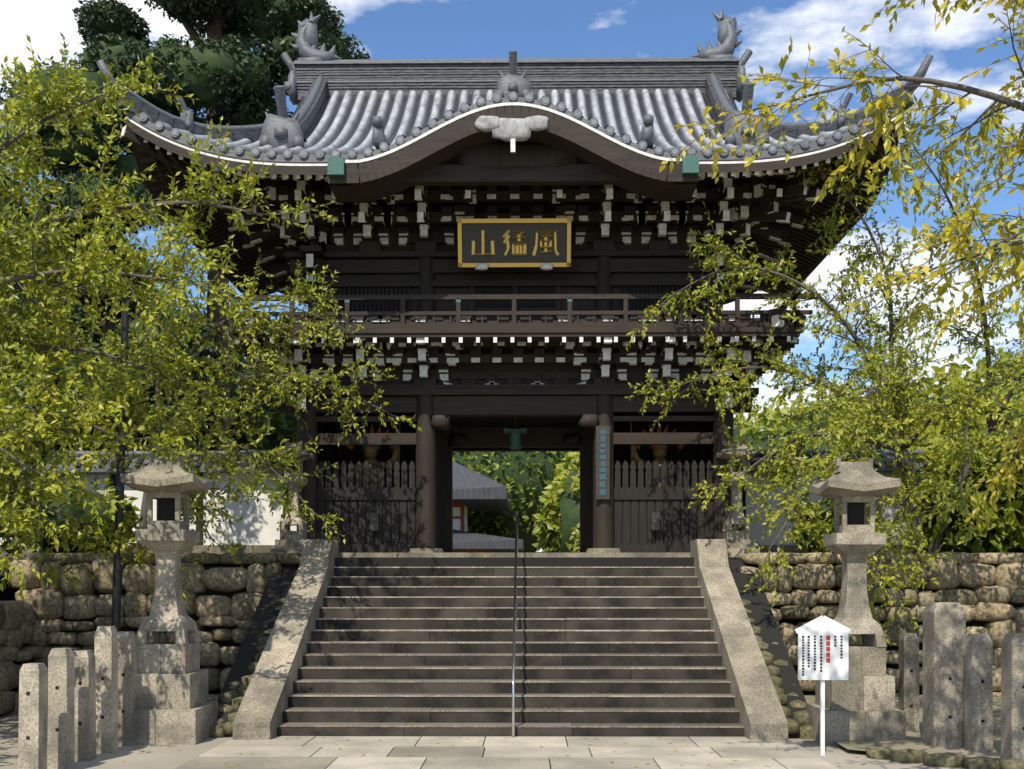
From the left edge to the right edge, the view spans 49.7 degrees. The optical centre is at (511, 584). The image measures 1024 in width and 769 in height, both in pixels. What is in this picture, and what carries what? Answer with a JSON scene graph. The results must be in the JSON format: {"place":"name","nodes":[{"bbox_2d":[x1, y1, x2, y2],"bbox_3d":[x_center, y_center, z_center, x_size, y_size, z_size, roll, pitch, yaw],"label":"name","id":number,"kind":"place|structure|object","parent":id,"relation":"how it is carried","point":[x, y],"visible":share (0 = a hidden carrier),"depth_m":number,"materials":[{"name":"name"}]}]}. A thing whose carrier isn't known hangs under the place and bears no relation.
{"place":"outdoors","nodes":[
{"label":"outdoors","id":0,"kind":"place"},
{"bbox_2d":[0,707,963,768],"bbox_3d":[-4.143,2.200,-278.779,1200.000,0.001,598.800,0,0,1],"label":"ground","id":1,"kind":"structure","parent":0,"point":[158,757],"depth_m":14.21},
{"bbox_2d":[18,663,47,768],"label":"stone post","id":2,"kind":"object","parent":1,"relation":"on","point":[32,734],"visible":1,"depth_m":12.46,"materials":[{"name":"stone"}]},
{"bbox_2d":[47,648,74,768],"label":"stone post","id":3,"kind":"object","parent":1,"relation":"on","point":[61,719],"visible":1,"depth_m":13.15,"materials":[{"name":"stone"}]},
{"bbox_2d":[73,650,95,760],"bbox_3d":[-5.370,1.515,13.865,0.235,1.370,0.232,0,0,1],"label":"stone post","id":4,"kind":"object","parent":1,"relation":"on","point":[85,700],"visible":0.94,"depth_m":13.75,"materials":[{"name":"stone"}]},
{"bbox_2d":[94,626,117,752],"bbox_3d":[-5.327,1.375,14.515,0.232,1.650,0.232,0,0,1],"label":"stone post","id":5,"kind":"object","parent":1,"relation":"on","point":[106,649],"visible":0.98,"depth_m":14.40,"materials":[{"name":"stone"}]},
{"bbox_2d":[118,631,136,745],"bbox_3d":[-5.290,1.425,15.164,0.232,1.550,0.232,0,0,1],"label":"stone post","id":6,"kind":"object","parent":1,"relation":"on","point":[127,673],"visible":0.94,"depth_m":15.05,"materials":[{"name":"stone"}]},
{"bbox_2d":[111,279,145,631],"bbox_3d":[-5.803,-1.199,16.673,0.570,6.802,0.150,0,0,1],"label":"lamp pole","id":7,"kind":"object","parent":1,"relation":"on","point":[117,574],"visible":0.34,"depth_m":16.62,"materials":[{"name":"black metal"}]},
{"bbox_2d":[0,552,300,714],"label":"retaining wall","id":8,"kind":"structure","parent":1,"relation":"on","point":[221,603],"depth_m":20.10,"materials":[{"name":"stone"}]},
{"bbox_2d":[0,32,337,601],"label":"cherry tree","id":9,"kind":"object","parent":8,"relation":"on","point":[8,249],"depth_m":15.44,"materials":[{"name":"green plant"}]},
{"bbox_2d":[120,454,217,744],"bbox_3d":[-4.881,0.174,15.720,1.104,4.051,1.104,0,0,1],"label":"stone lantern","id":10,"kind":"object","parent":1,"relation":"on","point":[175,706],"visible":0.93,"depth_m":15.39,"materials":[{"name":"stone"}]},
{"bbox_2d":[10,606,858,768],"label":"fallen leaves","id":11,"kind":"object","parent":1,"relation":"on","point":[466,738],"visible":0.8,"depth_m":14.67,"materials":[{"name":"yellow plant"}]},
{"bbox_2d":[175,736,837,768],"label":"paving","id":12,"kind":"structure","parent":1,"relation":"on","point":[391,752],"depth_m":14.12,"materials":[{"name":"beige stone"}]},
{"bbox_2d":[233,539,787,740],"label":"stair side walls","id":13,"kind":"structure","parent":1,"relation":"on","point":[269,690],"depth_m":17.30,"materials":[{"name":"stone"}]},
{"bbox_2d":[277,567,744,737],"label":"stone stairs","id":14,"kind":"structure","parent":1,"relation":"on","point":[588,640],"depth_m":17.58,"materials":[{"name":"grey stone"}]},
{"bbox_2d":[512,512,517,737],"bbox_3d":[0.057,0.410,18.372,0.100,3.581,5.581,0,0,1],"label":"stair handrail","id":15,"kind":"object","parent":14,"relation":"attached to","point":[514,632],"visible":0.85,"depth_m":16.97,"materials":[{"name":"silver metal"}]},
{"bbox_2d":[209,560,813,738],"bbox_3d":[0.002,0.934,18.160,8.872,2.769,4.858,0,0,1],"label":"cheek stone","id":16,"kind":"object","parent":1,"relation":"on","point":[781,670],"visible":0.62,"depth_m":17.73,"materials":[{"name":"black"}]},
{"bbox_2d":[795,615,851,754],"bbox_3d":[3.999,1.301,14.237,0.728,1.799,0.067,0,0,1],"label":"sign","id":17,"kind":"object","parent":1,"relation":"on","point":[822,649],"visible":1,"depth_m":14.21,"materials":[{"name":"white"}]},
{"bbox_2d":[806,458,905,745],"bbox_3d":[4.818,0.217,15.584,1.081,3.967,1.081,0,0,1],"label":"stone lantern","id":18,"kind":"object","parent":1,"relation":"on","point":[860,703],"visible":0.91,"depth_m":15.25,"materials":[{"name":"stone"}]},
{"bbox_2d":[740,552,1023,695],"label":"retaining wall","id":19,"kind":"structure","parent":1,"relation":"on","point":[990,598],"depth_m":19.92,"materials":[{"name":"stone"}]},
{"bbox_2d":[899,633,918,730],"bbox_3d":[5.671,1.450,15.811,0.220,1.500,0.222,0,0,1],"label":"stone post","id":20,"kind":"object","parent":1,"relation":"on","point":[909,674],"visible":0.9,"depth_m":15.71,"materials":[{"name":"stone"}]},
{"bbox_2d":[804,694,1023,768],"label":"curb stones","id":21,"kind":"object","parent":1,"relation":"on","point":[912,747],"visible":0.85,"depth_m":13.94,"materials":[{"name":"stone"}]},
{"bbox_2d":[922,602,965,746],"bbox_3d":[5.705,1.220,14.611,0.420,1.960,0.422,0,0,1],"label":"stone marker","id":22,"kind":"object","parent":1,"relation":"on","point":[944,630],"visible":0.9,"depth_m":14.41,"materials":[{"name":"stone"}]},
{"bbox_2d":[964,634,992,751],"bbox_3d":[5.948,1.420,14.107,0.260,1.560,0.262,0,0,1],"label":"stone post","id":23,"kind":"object","parent":1,"relation":"on","point":[978,703],"visible":0.9,"depth_m":13.98,"materials":[{"name":"stone"}]},
{"bbox_2d":[1001,633,1023,760],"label":"stone post","id":24,"kind":"object","parent":1,"relation":"on","point":[1012,695],"visible":0.89,"depth_m":13.26,"materials":[{"name":"stone"}]},
{"bbox_2d":[0,557,995,663],"bbox_3d":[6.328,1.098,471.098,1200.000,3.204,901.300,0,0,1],"label":"ground","id":25,"kind":"structure","parent":0,"point":[7,594],"depth_m":20.50,"materials":[{"name":"stone"}]},
{"bbox_2d":[0,29,228,444],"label":"tree","id":26,"kind":"object","parent":25,"relation":"on","point":[78,176],"depth_m":26.80,"materials":[{"name":"green plant"}]},
{"bbox_2d":[0,133,296,483],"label":"trees","id":27,"kind":"object","parent":25,"relation":"on","point":[276,417],"depth_m":33.48,"materials":[{"name":"green plant"}]},
{"bbox_2d":[23,0,370,450],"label":"tree","id":28,"kind":"object","parent":25,"relation":"on","point":[193,15],"depth_m":29.50,"materials":[{"name":"green plant"}]},
{"bbox_2d":[0,205,421,572],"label":"cherry tree","id":29,"kind":"object","parent":25,"relation":"on","point":[248,458],"depth_m":19.83,"materials":[{"name":"green plant"}]},
{"bbox_2d":[270,441,313,552],"bbox_3d":[-4.203,-1.628,21.301,0.744,2.257,0.744,0,0,1],"label":"stone lantern","id":30,"kind":"object","parent":25,"relation":"on","point":[290,542],"visible":0.64,"depth_m":21.09,"materials":[{"name":"stone"}]},
{"bbox_2d":[0,456,889,556],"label":"shrubs on bank","id":31,"kind":"object","parent":25,"relation":"on","point":[9,549],"depth_m":21.29,"materials":[{"name":"green plant"}]},
{"bbox_2d":[0,449,945,557],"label":"plaster walls","id":32,"kind":"structure","parent":25,"relation":"on","point":[254,530],"depth_m":24.09,"materials":[{"name":"paint"}]},
{"bbox_2d":[453,461,523,551],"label":"temple hall","id":33,"kind":"structure","parent":25,"relation":"on","point":[473,490],"depth_m":66.82,"materials":[{"name":"tile"}]},
{"bbox_2d":[224,307,805,556],"bbox_3d":[0.085,-2.640,23.955,11.046,4.880,7.173,0,0,1],"label":"gate lower storey","id":34,"kind":"object","parent":25,"relation":"on","point":[387,491],"visible":0.64,"depth_m":21.71,"materials":[{"name":"brown wood"}]},
{"bbox_2d":[209,137,821,387],"bbox_3d":[0.088,-6.495,24.191,11.740,4.010,8.340,0,0,1],"label":"upper storey","id":35,"kind":"object","parent":34,"relation":"on","point":[515,252],"visible":0.69,"depth_m":21.41,"materials":[{"name":"brown wood"}]},
{"bbox_2d":[120,102,909,294],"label":"roof eaves","id":36,"kind":"object","parent":35,"relation":"on","point":[512,143],"visible":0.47,"depth_m":19.67,"materials":[{"name":"wood"}]},
{"bbox_2d":[97,9,933,304],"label":"gate roof tiles","id":37,"kind":"object","parent":36,"relation":"on","point":[362,108],"visible":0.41,"depth_m":22.58,"materials":[{"name":"grey tile"}]},
{"bbox_2d":[453,395,784,551],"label":"trees","id":38,"kind":"object","parent":25,"relation":"on","point":[568,509],"depth_m":77.20,"materials":[{"name":"green plant"}]},
{"bbox_2d":[717,440,759,556],"bbox_3d":[4.296,-1.628,21.182,0.744,2.257,0.744,0,0,1],"label":"stone lantern","id":39,"kind":"object","parent":25,"relation":"on","point":[738,543],"visible":0.73,"depth_m":20.97,"materials":[{"name":"stone"}]},
{"bbox_2d":[625,113,1023,644],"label":"cherry tree","id":40,"kind":"object","parent":25,"relation":"on","point":[777,479],"depth_m":19.42,"materials":[{"name":"green plant"}]},
{"bbox_2d":[734,350,1023,552],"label":"bushes","id":41,"kind":"object","parent":25,"relation":"on","point":[1009,525],"depth_m":21.80,"materials":[{"name":"green plant"}]},
{"bbox_2d":[0,0,1023,551],"label":"sky","id":42,"kind":"structure","parent":0,"point":[386,29],"materials":[{"name":"blue"}]},
{"bbox_2d":[659,0,1023,534],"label":"cherry tree","id":43,"kind":"object","parent":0,"point":[966,217],"depth_m":9.92,"materials":[{"name":"plant"}]}
]}

